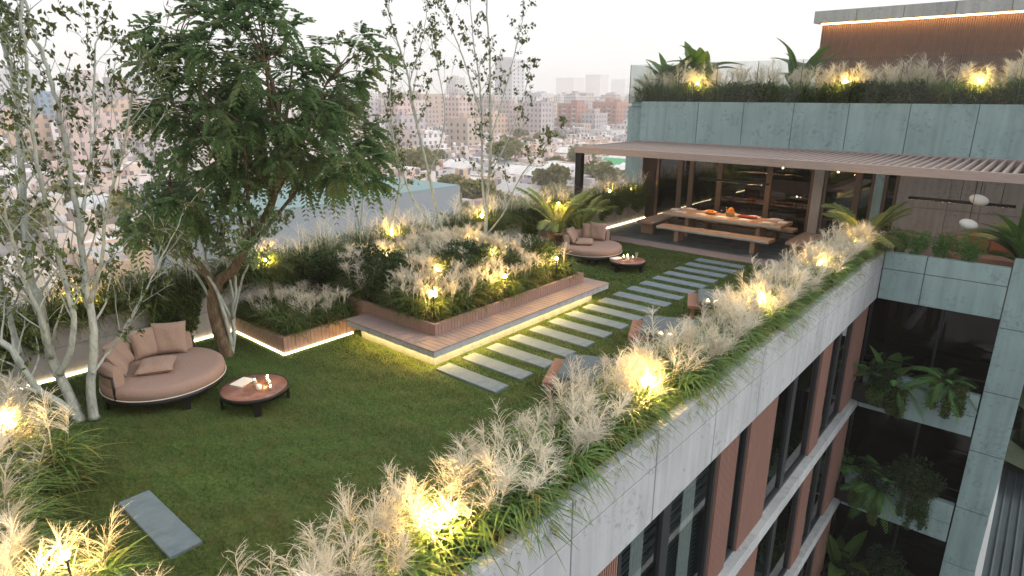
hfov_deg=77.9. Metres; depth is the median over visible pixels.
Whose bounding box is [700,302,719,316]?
side table
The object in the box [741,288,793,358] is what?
feather reed
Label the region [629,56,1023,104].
glass balustrade
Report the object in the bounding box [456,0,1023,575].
apartment building
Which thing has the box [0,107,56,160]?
city building
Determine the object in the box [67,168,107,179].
city building
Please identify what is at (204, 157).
city building
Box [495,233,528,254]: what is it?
dwarf feather reed
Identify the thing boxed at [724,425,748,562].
window
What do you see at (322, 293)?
dwarf feather reed
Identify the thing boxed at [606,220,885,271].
terrace floor
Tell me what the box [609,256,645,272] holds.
coffee table
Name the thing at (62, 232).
city building
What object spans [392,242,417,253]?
dwarf feather reed
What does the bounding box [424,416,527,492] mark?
feather reed
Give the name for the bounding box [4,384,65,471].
feather reed
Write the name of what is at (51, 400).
feather reed
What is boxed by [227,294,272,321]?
dwarf feather reed
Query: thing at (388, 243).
dwarf feather reed
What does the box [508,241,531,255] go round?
dwarf feather reed
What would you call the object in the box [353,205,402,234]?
arching reed
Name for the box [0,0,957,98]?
sky
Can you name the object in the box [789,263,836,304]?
feather reed
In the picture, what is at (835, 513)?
window
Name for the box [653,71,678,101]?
feather reed
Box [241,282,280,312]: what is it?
dwarf feather reed
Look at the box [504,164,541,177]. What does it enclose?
city building
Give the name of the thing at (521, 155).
city building
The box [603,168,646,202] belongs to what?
arching reed
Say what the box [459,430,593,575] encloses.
feather reed
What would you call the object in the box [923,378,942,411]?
trailing plant
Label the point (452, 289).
dwarf feather reed
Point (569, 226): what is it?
ivy
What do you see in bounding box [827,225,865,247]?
feather reed
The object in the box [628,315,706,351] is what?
lounge seat
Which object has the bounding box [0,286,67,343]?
arching reed
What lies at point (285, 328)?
dwarf feather reed
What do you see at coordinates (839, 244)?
feather reed
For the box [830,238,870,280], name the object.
feather reed
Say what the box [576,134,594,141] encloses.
city building
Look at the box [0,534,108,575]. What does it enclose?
feather reed
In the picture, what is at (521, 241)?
shrub
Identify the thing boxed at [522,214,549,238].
ivy
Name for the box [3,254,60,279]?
city building
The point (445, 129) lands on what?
city building
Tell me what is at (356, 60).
slim birch
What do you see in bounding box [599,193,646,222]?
ivy
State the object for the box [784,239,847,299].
feather reed
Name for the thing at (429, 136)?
city building
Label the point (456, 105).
city building
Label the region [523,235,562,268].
shrub
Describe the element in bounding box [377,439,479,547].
feather reed
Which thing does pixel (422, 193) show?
neighbour block
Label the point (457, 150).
city building
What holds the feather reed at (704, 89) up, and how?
on the apartment building at (742, 480)
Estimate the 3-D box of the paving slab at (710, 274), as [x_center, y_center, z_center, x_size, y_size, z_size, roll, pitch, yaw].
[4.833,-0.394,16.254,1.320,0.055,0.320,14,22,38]
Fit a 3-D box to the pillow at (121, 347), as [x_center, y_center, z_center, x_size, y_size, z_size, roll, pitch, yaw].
[-5.813,0.979,9.363,0.181,0.440,0.440,-26,17,2]
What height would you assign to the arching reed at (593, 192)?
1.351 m
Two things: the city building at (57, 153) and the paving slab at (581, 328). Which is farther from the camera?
the city building at (57, 153)
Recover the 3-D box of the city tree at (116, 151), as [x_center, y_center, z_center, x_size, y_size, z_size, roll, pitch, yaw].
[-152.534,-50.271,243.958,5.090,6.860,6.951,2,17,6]
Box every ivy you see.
[0,325,44,374]
[146,290,201,336]
[263,267,314,292]
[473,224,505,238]
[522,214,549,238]
[552,204,594,229]
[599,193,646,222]
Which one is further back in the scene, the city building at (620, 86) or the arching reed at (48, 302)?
the city building at (620, 86)
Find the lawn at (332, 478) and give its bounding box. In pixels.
[24,243,769,575]
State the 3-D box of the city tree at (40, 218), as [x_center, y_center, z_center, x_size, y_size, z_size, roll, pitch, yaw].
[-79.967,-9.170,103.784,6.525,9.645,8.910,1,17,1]
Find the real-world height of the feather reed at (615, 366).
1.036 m
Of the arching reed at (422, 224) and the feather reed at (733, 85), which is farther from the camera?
the feather reed at (733, 85)
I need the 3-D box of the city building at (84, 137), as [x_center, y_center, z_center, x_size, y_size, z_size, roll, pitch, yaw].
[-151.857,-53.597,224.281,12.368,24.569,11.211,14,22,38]
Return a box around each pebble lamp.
[959,181,977,228]
[969,182,988,205]
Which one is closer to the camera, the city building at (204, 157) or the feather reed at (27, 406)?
the feather reed at (27, 406)
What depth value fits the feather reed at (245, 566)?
4.30 m
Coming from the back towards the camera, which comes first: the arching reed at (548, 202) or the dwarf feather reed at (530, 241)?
the arching reed at (548, 202)
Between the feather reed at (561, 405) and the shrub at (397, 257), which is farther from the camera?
the shrub at (397, 257)
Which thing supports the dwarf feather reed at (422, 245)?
in the raised planter at (431, 328)
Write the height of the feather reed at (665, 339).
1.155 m
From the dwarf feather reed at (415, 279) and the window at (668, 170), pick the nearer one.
the dwarf feather reed at (415, 279)
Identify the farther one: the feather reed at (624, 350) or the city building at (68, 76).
the city building at (68, 76)
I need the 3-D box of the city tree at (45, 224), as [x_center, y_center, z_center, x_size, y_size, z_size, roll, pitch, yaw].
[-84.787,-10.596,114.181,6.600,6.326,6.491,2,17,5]
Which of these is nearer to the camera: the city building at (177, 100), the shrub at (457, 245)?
the shrub at (457, 245)
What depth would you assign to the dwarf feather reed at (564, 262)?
13.69 m
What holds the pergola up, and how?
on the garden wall
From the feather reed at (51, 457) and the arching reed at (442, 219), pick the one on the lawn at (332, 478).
the feather reed at (51, 457)
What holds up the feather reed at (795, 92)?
on the apartment building at (742, 480)
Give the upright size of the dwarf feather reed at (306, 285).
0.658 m
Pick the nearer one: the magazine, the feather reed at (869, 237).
the magazine
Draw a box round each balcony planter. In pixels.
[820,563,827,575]
[834,474,883,514]
[851,375,897,408]
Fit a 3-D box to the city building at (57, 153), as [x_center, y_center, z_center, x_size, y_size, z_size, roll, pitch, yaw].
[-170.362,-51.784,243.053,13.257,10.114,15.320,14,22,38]
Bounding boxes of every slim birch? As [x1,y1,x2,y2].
[333,30,371,241]
[361,87,427,232]
[374,0,456,231]
[427,0,567,235]
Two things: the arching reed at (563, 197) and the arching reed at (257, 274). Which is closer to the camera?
the arching reed at (257, 274)
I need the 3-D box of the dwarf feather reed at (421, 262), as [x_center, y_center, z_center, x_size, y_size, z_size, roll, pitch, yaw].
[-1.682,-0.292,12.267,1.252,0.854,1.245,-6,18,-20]
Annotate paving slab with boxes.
[118,490,202,559]
[436,363,508,393]
[462,352,532,380]
[486,343,552,368]
[508,334,575,357]
[529,325,594,347]
[548,318,612,338]
[565,310,628,329]
[582,304,642,320]
[598,297,658,314]
[612,291,671,307]
[626,286,683,300]
[639,281,695,293]
[651,275,706,288]
[663,271,717,283]
[675,266,727,278]
[684,262,736,273]
[694,258,745,268]
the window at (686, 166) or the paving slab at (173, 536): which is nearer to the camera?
the paving slab at (173, 536)
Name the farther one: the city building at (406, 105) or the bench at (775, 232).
the city building at (406, 105)
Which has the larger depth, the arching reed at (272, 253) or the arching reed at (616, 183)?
the arching reed at (616, 183)
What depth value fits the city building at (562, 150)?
256.00 m
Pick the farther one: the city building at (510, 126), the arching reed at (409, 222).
the city building at (510, 126)
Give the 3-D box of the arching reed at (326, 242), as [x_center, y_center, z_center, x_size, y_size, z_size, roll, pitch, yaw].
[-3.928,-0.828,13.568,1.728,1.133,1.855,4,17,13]
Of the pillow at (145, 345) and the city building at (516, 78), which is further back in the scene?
the city building at (516, 78)
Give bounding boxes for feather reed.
[0,369,66,432]
[0,374,70,492]
[0,377,88,442]
[0,379,42,412]
[0,403,75,509]
[0,405,102,492]
[0,419,78,551]
[0,427,96,539]
[0,443,47,487]
[0,445,75,550]
[0,447,108,571]
[0,452,50,516]
[0,494,52,566]
[0,501,82,575]
[0,508,91,575]
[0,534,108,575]
[0,534,121,575]
[1,371,57,415]
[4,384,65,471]
[7,386,129,502]
[17,389,87,470]
[24,500,182,575]
[124,561,172,575]
[218,540,288,575]
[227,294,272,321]
[236,290,270,327]
[240,294,282,332]
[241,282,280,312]
[248,300,306,337]
[258,285,301,324]
[260,288,299,310]
[262,281,307,302]
[263,508,360,575]
[265,307,328,347]
[274,290,317,324]
[276,282,316,304]
[278,293,329,335]
[280,526,387,575]
[283,287,320,312]
[283,562,351,575]
[288,504,407,575]
[291,280,313,293]
[295,292,332,320]
[298,278,325,298]
[306,283,354,318]
[307,285,335,310]
[307,292,358,331]
[308,473,433,575]
[323,259,372,300]
[323,285,365,323]
[325,250,372,288]
[327,248,370,287]
[334,525,461,575]
[335,476,481,575]
[340,243,368,264]
[341,264,385,307]
[342,241,363,256]
[352,458,462,569]
[362,475,514,575]
[363,274,415,310]
[369,260,426,306]
[375,237,400,253]
[376,239,396,252]
[377,265,433,320]
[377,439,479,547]
[381,277,441,322]
[384,240,417,260]
[384,268,434,308]
[385,233,404,247]
[392,231,423,250]
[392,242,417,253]
[392,250,432,290]
[399,223,429,246]
[399,281,464,331]
[400,234,426,257]
[401,230,428,253]
[403,445,539,575]
[404,231,436,249]
[405,245,460,274]
[406,251,427,274]
[406,254,445,285]
[409,272,467,316]
[412,239,441,267]
[412,262,455,285]
[414,231,447,248]
[415,227,434,246]
[416,229,458,256]
[418,278,480,322]
[423,267,476,305]
[424,268,493,315]
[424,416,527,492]
[426,430,524,533]
[430,231,458,244]
[435,237,455,248]
[436,228,469,251]
[437,256,479,284]
[438,443,565,574]
[446,260,493,289]
[448,266,491,297]
[450,224,473,242]
[451,245,472,263]
[452,230,484,249]
[454,266,504,310]
[459,222,487,240]
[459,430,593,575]
[461,254,520,293]
[464,230,486,245]
[467,398,571,486]
[470,262,521,307]
[471,229,497,245]
[474,236,500,253]
[481,232,511,253]
[483,244,516,266]
[486,231,509,252]
[490,241,512,257]
[490,260,533,304]
[491,235,531,263]
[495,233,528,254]
[497,262,546,295]
[498,396,563,451]
[504,407,626,528]
[504,418,597,519]
[506,370,603,455]
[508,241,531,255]
[508,248,550,293]
[514,248,546,273]
[517,253,553,288]
[519,234,549,263]
[530,249,571,282]
[532,391,628,503]
[543,372,618,453]
[546,386,664,480]
[547,354,622,420]
[549,240,585,279]
[568,345,674,473]
[586,353,637,420]
[587,347,691,439]
[589,337,656,411]
[593,337,670,388]
[598,350,687,456]
[611,330,675,394]
[617,306,688,377]
[626,68,654,103]
[632,73,662,101]
[632,344,701,418]
[640,65,667,101]
[642,322,699,358]
[644,318,742,419]
[645,337,727,424]
[649,71,672,100]
[649,316,709,347]
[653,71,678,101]
[656,74,683,101]
[661,61,698,105]
[669,61,707,102]
[674,331,748,398]
[676,314,711,342]
[680,70,708,101]
[681,324,743,392]
[690,304,767,383]
[692,69,718,101]
[692,283,755,342]
[693,297,731,335]
[694,282,770,342]
[698,61,737,104]
[700,286,759,331]
[704,292,784,361]
[704,305,762,371]
[709,68,734,100]
[709,282,763,315]
[711,63,751,103]
[716,297,772,358]
[724,65,751,98]
[726,268,770,301]
[728,62,769,103]
[729,271,773,321]
[731,283,806,350]
[735,279,811,340]
[736,268,805,310]
[739,54,787,102]
[739,253,790,299]
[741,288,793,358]
[754,254,805,287]
[759,63,795,102]
[760,284,805,335]
[763,67,791,102]
[764,258,800,285]
[771,257,811,287]
[771,261,833,331]
[771,278,811,336]
[772,249,819,277]
[777,63,824,105]
[778,70,807,102]
[782,71,812,101]
[782,240,828,278]
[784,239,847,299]
[787,240,828,276]
[787,273,824,319]
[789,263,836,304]
[792,68,830,102]
[797,240,833,267]
[798,270,825,316]
[800,236,841,261]
[802,244,851,283]
[807,62,840,101]
[807,245,854,296]
[807,252,852,301]
[808,61,857,102]
[813,236,835,253]
[814,228,841,253]
[822,243,864,292]
[823,71,842,102]
[824,60,871,102]
[825,236,849,251]
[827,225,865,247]
[828,242,857,277]
[830,222,865,262]
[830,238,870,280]
[831,238,872,275]
[832,222,852,242]
[837,235,873,269]
[840,60,886,105]
[842,223,860,238]
[845,66,884,102]
[846,221,881,266]
[848,222,878,262]
[856,59,907,105]
[858,232,882,261]
[860,220,883,261]
[866,227,890,261]
[873,55,936,105]
[877,60,906,103]
[894,63,930,103]
[896,59,944,103]
[920,64,948,103]
[922,54,987,107]
[930,64,973,103]
[947,65,1002,103]
[951,67,999,103]
[970,64,1020,103]
[974,61,1019,102]
[987,59,1023,104]
[993,50,1023,104]
[1004,82,1023,108]
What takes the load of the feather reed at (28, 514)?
in the planter trough at (46, 551)
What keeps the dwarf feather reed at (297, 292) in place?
in the raised planter at (285, 346)
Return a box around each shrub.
[301,254,338,289]
[303,250,345,284]
[317,257,363,291]
[345,243,380,274]
[360,252,404,300]
[369,250,398,267]
[373,248,425,278]
[426,246,471,277]
[442,237,477,256]
[453,251,491,278]
[463,240,496,269]
[491,251,524,278]
[506,234,535,248]
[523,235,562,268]
[723,81,749,101]
[740,81,776,101]
[825,555,861,575]
[837,80,868,102]
[853,462,891,492]
[855,543,906,575]
[860,77,897,103]
[866,358,901,395]
[877,453,934,496]
[877,559,915,575]
[883,227,911,252]
[892,78,927,103]
[902,468,947,501]
[904,229,932,254]
[931,232,959,258]
[940,373,961,390]
[957,235,988,262]
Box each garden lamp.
[5,419,13,457]
[61,550,71,575]
[438,513,444,542]
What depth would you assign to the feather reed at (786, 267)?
12.10 m
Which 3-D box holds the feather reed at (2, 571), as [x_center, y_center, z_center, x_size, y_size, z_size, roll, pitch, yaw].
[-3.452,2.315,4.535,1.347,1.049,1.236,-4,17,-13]
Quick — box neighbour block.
[144,176,460,272]
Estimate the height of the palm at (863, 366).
0.808 m
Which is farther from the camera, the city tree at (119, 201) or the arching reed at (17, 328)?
the city tree at (119, 201)
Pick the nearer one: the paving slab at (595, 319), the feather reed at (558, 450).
the feather reed at (558, 450)
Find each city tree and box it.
[0,146,30,162]
[0,205,46,244]
[26,148,43,162]
[33,214,56,233]
[36,179,82,202]
[108,190,144,217]
[110,149,120,159]
[384,148,414,167]
[407,145,439,170]
[432,149,445,158]
[436,173,466,183]
[456,178,495,199]
[460,198,472,216]
[484,136,523,159]
[485,189,526,210]
[512,127,528,137]
[520,136,535,141]
[531,163,571,185]
[533,132,547,138]
[539,182,571,200]
[547,155,564,160]
[567,144,596,161]
[584,159,601,177]
[586,181,611,191]
[590,161,624,183]
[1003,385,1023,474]
[1015,411,1022,422]
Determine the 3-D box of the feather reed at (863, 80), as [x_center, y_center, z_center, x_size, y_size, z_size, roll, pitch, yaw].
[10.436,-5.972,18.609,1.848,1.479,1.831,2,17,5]
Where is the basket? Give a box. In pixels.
[726,212,735,216]
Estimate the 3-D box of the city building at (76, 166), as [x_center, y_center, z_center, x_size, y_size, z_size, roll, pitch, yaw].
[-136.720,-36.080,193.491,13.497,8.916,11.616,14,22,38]
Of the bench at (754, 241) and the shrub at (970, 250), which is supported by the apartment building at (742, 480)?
the shrub at (970, 250)
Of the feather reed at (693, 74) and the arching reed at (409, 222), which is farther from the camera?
the feather reed at (693, 74)
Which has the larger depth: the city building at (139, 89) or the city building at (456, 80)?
the city building at (456, 80)
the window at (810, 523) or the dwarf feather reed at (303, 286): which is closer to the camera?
the dwarf feather reed at (303, 286)
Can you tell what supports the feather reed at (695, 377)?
in the planter trough at (480, 549)
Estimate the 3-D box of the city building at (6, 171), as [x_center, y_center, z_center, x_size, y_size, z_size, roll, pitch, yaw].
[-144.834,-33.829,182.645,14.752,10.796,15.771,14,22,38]
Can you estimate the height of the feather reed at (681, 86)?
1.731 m
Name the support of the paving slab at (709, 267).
on the lawn at (332, 478)
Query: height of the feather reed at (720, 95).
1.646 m
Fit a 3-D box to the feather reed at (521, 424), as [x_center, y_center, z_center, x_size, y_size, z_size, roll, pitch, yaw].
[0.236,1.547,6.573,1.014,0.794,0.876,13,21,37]
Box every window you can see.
[617,456,717,575]
[654,159,680,221]
[676,160,691,222]
[688,161,720,226]
[715,163,770,231]
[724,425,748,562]
[761,485,800,575]
[763,354,820,510]
[764,167,814,236]
[797,545,815,575]
[800,439,833,547]
[817,170,859,242]
[818,321,853,438]
[830,507,898,571]
[842,410,956,504]
[852,173,875,235]
[860,300,980,403]
[877,175,900,249]
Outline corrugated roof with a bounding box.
[974,460,1023,575]
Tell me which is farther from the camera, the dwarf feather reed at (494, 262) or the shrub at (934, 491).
the shrub at (934, 491)
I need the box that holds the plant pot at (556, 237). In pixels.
[547,230,565,249]
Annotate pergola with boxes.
[574,140,1023,197]
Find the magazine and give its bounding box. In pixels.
[230,377,253,386]
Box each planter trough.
[24,517,67,571]
[430,257,869,575]
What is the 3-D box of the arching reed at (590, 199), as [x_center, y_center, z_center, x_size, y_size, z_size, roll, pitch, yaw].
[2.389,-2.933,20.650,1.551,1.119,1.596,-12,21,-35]
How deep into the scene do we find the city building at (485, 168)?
198.11 m
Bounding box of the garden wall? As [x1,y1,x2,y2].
[0,202,644,387]
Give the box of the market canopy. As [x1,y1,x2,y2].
[603,157,625,164]
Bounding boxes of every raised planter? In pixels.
[235,314,357,355]
[306,268,583,335]
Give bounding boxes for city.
[52,89,649,133]
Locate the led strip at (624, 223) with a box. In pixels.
[606,217,644,228]
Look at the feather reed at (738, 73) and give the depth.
21.09 m
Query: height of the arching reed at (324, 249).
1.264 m
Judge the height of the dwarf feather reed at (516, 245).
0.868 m
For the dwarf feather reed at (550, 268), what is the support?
in the raised planter at (431, 328)
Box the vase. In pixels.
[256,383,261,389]
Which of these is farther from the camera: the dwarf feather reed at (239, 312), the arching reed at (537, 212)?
the arching reed at (537, 212)
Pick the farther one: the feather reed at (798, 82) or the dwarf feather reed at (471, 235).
the feather reed at (798, 82)
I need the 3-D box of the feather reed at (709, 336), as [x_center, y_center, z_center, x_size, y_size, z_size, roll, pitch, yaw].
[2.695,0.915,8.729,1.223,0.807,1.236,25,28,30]
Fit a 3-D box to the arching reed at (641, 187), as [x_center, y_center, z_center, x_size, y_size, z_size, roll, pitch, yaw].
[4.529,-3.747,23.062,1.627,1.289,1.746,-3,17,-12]
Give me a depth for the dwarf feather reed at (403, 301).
11.14 m
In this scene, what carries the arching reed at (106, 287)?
on the garden wall
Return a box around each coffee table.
[219,373,289,417]
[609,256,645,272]
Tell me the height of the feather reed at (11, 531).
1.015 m
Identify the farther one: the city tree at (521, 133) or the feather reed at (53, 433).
the city tree at (521, 133)
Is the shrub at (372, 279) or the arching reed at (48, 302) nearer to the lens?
the arching reed at (48, 302)
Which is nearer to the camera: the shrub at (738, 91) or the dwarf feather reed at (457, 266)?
the dwarf feather reed at (457, 266)
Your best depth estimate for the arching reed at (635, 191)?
22.67 m
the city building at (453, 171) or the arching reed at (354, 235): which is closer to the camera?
the arching reed at (354, 235)
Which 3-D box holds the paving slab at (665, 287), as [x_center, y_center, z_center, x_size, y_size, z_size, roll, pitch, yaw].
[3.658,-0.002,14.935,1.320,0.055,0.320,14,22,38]
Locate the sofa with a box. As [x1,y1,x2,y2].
[940,234,1014,267]
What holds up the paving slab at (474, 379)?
on the lawn at (332, 478)
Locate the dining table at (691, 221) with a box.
[663,208,792,245]
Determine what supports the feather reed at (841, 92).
on the apartment building at (742, 480)
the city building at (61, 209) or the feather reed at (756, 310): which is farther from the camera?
the city building at (61, 209)
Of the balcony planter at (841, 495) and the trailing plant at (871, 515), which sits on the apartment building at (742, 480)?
the balcony planter at (841, 495)
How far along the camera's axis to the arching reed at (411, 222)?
15.56 m
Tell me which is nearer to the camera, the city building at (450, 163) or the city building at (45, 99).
the city building at (450, 163)
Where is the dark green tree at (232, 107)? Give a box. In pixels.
[107,0,406,358]
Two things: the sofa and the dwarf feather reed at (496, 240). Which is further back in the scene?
the sofa
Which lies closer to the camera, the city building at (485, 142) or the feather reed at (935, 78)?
the feather reed at (935, 78)
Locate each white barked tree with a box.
[0,0,134,422]
[0,0,212,420]
[106,141,294,353]
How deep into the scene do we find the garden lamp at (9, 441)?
6.49 m
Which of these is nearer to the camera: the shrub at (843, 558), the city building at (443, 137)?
the shrub at (843, 558)
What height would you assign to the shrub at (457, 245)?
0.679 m
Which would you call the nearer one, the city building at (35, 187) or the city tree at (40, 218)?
the city tree at (40, 218)
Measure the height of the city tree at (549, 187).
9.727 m
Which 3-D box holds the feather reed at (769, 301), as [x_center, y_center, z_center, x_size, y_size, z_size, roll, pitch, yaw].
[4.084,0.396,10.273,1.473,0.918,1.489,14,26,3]
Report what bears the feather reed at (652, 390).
in the planter trough at (480, 549)
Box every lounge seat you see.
[542,353,627,400]
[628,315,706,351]
[687,288,737,318]
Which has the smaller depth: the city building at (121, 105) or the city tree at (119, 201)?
the city tree at (119, 201)
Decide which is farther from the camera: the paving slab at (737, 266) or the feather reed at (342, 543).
the paving slab at (737, 266)
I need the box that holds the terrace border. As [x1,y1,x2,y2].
[611,235,794,268]
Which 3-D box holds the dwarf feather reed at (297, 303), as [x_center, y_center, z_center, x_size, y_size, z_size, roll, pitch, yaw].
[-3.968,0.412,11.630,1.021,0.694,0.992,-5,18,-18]
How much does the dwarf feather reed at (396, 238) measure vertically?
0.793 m
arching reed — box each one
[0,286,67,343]
[0,297,53,344]
[1,258,122,343]
[9,252,101,333]
[21,266,126,335]
[43,247,151,313]
[52,273,142,330]
[73,251,180,328]
[91,244,196,313]
[92,245,200,324]
[125,254,204,310]
[149,240,221,308]
[154,247,228,305]
[178,251,250,311]
[191,234,275,297]
[200,237,262,284]
[214,234,290,293]
[220,238,306,280]
[238,232,302,296]
[259,235,310,285]
[272,221,334,280]
[272,227,325,265]
[290,221,346,285]
[294,222,359,267]
[299,210,359,258]
[324,218,383,250]
[327,226,362,256]
[331,209,384,247]
[341,215,402,247]
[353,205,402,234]
[355,206,423,245]
[372,209,406,245]
[393,204,430,230]
[393,208,436,240]
[411,206,456,232]
[414,194,481,229]
[415,213,431,237]
[424,211,456,240]
[427,209,457,233]
[439,202,492,234]
[442,206,472,236]
[457,201,499,235]
[464,195,505,226]
[465,192,513,235]
[477,192,517,235]
[482,196,520,233]
[489,190,536,233]
[489,192,521,225]
[508,197,546,234]
[509,194,545,226]
[513,195,537,217]
[514,186,564,208]
[523,196,561,223]
[531,191,561,214]
[533,193,557,225]
[541,184,570,213]
[542,180,572,202]
[546,183,583,202]
[553,189,585,217]
[556,177,585,201]
[556,183,586,221]
[570,178,614,205]
[582,181,603,212]
[584,182,615,205]
[586,175,624,207]
[600,172,635,204]
[601,173,631,204]
[601,177,628,207]
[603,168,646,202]
[609,169,641,198]
[613,176,633,202]
[622,174,646,201]
[631,169,656,200]
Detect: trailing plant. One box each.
[845,484,863,509]
[864,380,886,407]
[865,490,882,526]
[884,386,909,418]
[894,487,934,532]
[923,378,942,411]
[938,382,969,418]
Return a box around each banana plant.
[633,64,672,88]
[646,53,690,88]
[658,41,745,86]
[775,38,841,86]
[826,530,868,575]
[852,345,915,378]
[944,204,1023,258]
[982,251,1014,260]
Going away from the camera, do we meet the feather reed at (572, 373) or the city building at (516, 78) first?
the feather reed at (572, 373)
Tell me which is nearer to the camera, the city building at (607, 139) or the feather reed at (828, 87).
the feather reed at (828, 87)
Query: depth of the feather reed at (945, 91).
17.21 m
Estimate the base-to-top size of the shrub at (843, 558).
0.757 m
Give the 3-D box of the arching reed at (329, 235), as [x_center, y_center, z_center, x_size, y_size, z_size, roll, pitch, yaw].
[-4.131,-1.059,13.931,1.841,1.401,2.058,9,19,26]
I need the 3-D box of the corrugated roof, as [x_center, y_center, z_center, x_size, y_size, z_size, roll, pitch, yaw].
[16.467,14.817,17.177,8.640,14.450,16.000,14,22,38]
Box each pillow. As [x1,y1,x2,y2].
[102,337,134,363]
[102,344,128,375]
[128,327,156,360]
[134,355,176,375]
[150,320,187,354]
[566,226,577,238]
[566,229,575,243]
[575,238,592,244]
[582,223,590,237]
[590,222,606,240]
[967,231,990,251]
[988,241,1011,254]
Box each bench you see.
[346,277,608,364]
[637,214,674,233]
[656,223,774,253]
[697,219,797,241]
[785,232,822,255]
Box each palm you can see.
[507,187,607,233]
[560,195,618,228]
[820,201,923,257]
[821,447,883,493]
[828,352,913,379]
[844,455,915,502]
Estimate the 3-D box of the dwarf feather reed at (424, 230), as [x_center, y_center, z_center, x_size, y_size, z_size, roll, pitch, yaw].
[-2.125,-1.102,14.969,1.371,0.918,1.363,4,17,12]
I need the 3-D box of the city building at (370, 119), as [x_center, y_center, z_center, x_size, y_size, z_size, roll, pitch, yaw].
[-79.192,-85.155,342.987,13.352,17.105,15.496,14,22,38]
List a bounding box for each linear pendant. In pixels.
[698,162,769,185]
[908,182,1015,207]
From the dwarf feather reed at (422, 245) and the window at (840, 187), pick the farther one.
the window at (840, 187)
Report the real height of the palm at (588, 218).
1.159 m
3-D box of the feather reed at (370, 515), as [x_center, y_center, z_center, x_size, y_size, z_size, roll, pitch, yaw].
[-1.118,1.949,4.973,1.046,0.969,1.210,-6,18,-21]
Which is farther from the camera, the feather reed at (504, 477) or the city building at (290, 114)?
the city building at (290, 114)
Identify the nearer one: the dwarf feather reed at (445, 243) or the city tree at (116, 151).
the dwarf feather reed at (445, 243)
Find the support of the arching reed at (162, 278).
on the garden wall
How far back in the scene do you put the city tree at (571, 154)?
216.94 m
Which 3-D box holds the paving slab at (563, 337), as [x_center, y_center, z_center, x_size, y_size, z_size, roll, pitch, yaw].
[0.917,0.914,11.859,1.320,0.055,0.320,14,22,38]
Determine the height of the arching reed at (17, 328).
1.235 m
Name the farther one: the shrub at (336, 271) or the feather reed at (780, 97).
the feather reed at (780, 97)
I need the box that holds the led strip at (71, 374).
[11,330,231,391]
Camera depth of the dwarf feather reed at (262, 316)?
11.53 m
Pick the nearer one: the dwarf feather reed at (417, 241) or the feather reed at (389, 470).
the feather reed at (389, 470)
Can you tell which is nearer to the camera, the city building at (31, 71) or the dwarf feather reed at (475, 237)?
the dwarf feather reed at (475, 237)
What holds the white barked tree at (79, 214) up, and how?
on the lawn at (332, 478)
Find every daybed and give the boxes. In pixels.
[97,331,225,410]
[561,229,621,265]
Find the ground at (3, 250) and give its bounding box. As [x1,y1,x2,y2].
[0,244,846,335]
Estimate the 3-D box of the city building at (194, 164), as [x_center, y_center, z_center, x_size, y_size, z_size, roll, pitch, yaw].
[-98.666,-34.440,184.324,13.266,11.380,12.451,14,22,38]
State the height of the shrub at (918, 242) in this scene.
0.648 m
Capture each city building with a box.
[0,66,41,113]
[0,103,9,113]
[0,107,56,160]
[0,135,8,148]
[0,155,49,178]
[0,184,35,199]
[0,189,68,244]
[0,258,72,314]
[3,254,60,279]
[5,172,42,187]
[15,174,44,186]
[18,209,108,258]
[30,172,112,197]
[32,90,54,119]
[47,160,83,175]
[50,121,59,139]
[52,225,154,286]
[54,100,110,168]
[54,140,63,160]
[60,69,101,96]
[66,195,134,224]
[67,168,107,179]
[74,162,150,193]
[83,105,126,149]
[84,235,116,242]
[95,97,146,149]
[102,77,130,101]
[106,155,141,171]
[106,210,141,237]
[107,133,121,150]
[109,180,135,197]
[112,161,135,170]
[115,149,132,159]
[123,173,204,196]
[127,97,168,112]
[129,71,153,98]
[130,134,179,162]
[145,155,200,174]
[174,94,214,118]
[193,146,223,160]
[258,99,296,132]
[324,123,363,140]
[353,99,378,120]
[360,116,384,126]
[380,163,420,178]
[384,97,416,113]
[384,109,426,133]
[384,122,414,151]
[394,96,425,113]
[396,91,444,124]
[414,128,441,148]
[420,170,438,181]
[422,161,456,176]
[424,143,450,151]
[431,124,443,128]
[432,130,446,142]
[433,125,448,134]
[439,169,480,176]
[441,168,493,184]
[443,159,480,170]
[444,94,475,126]
[445,146,474,158]
[445,153,488,164]
[446,75,465,93]
[448,112,483,146]
[448,142,477,150]
[460,194,482,210]
[468,140,498,147]
[470,143,489,151]
[471,149,502,159]
[471,165,523,185]
[473,109,507,135]
[473,158,506,172]
[483,159,516,165]
[484,135,500,142]
[495,57,524,102]
[496,181,541,195]
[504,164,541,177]
[507,120,521,134]
[508,149,544,161]
[510,154,562,166]
[520,174,591,184]
[521,140,544,146]
[521,144,554,152]
[522,98,552,132]
[524,91,553,101]
[535,135,562,142]
[539,147,566,159]
[541,138,561,146]
[542,162,574,173]
[547,143,568,150]
[553,126,584,136]
[554,133,589,139]
[555,147,569,156]
[556,78,584,94]
[557,98,588,127]
[559,141,577,145]
[560,139,584,143]
[563,153,604,165]
[569,178,606,191]
[574,143,599,145]
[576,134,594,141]
[583,139,602,144]
[585,74,608,96]
[587,136,621,142]
[589,125,622,135]
[592,98,629,126]
[593,132,613,138]
[595,155,606,159]
[606,164,624,169]
[608,155,625,158]
[611,79,631,96]
[612,134,626,141]
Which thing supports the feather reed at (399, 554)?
in the planter trough at (480, 549)
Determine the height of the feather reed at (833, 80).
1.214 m
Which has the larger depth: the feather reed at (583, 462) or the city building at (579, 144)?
the city building at (579, 144)
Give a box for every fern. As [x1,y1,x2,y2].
[840,473,907,533]
[856,371,927,424]
[899,366,977,423]

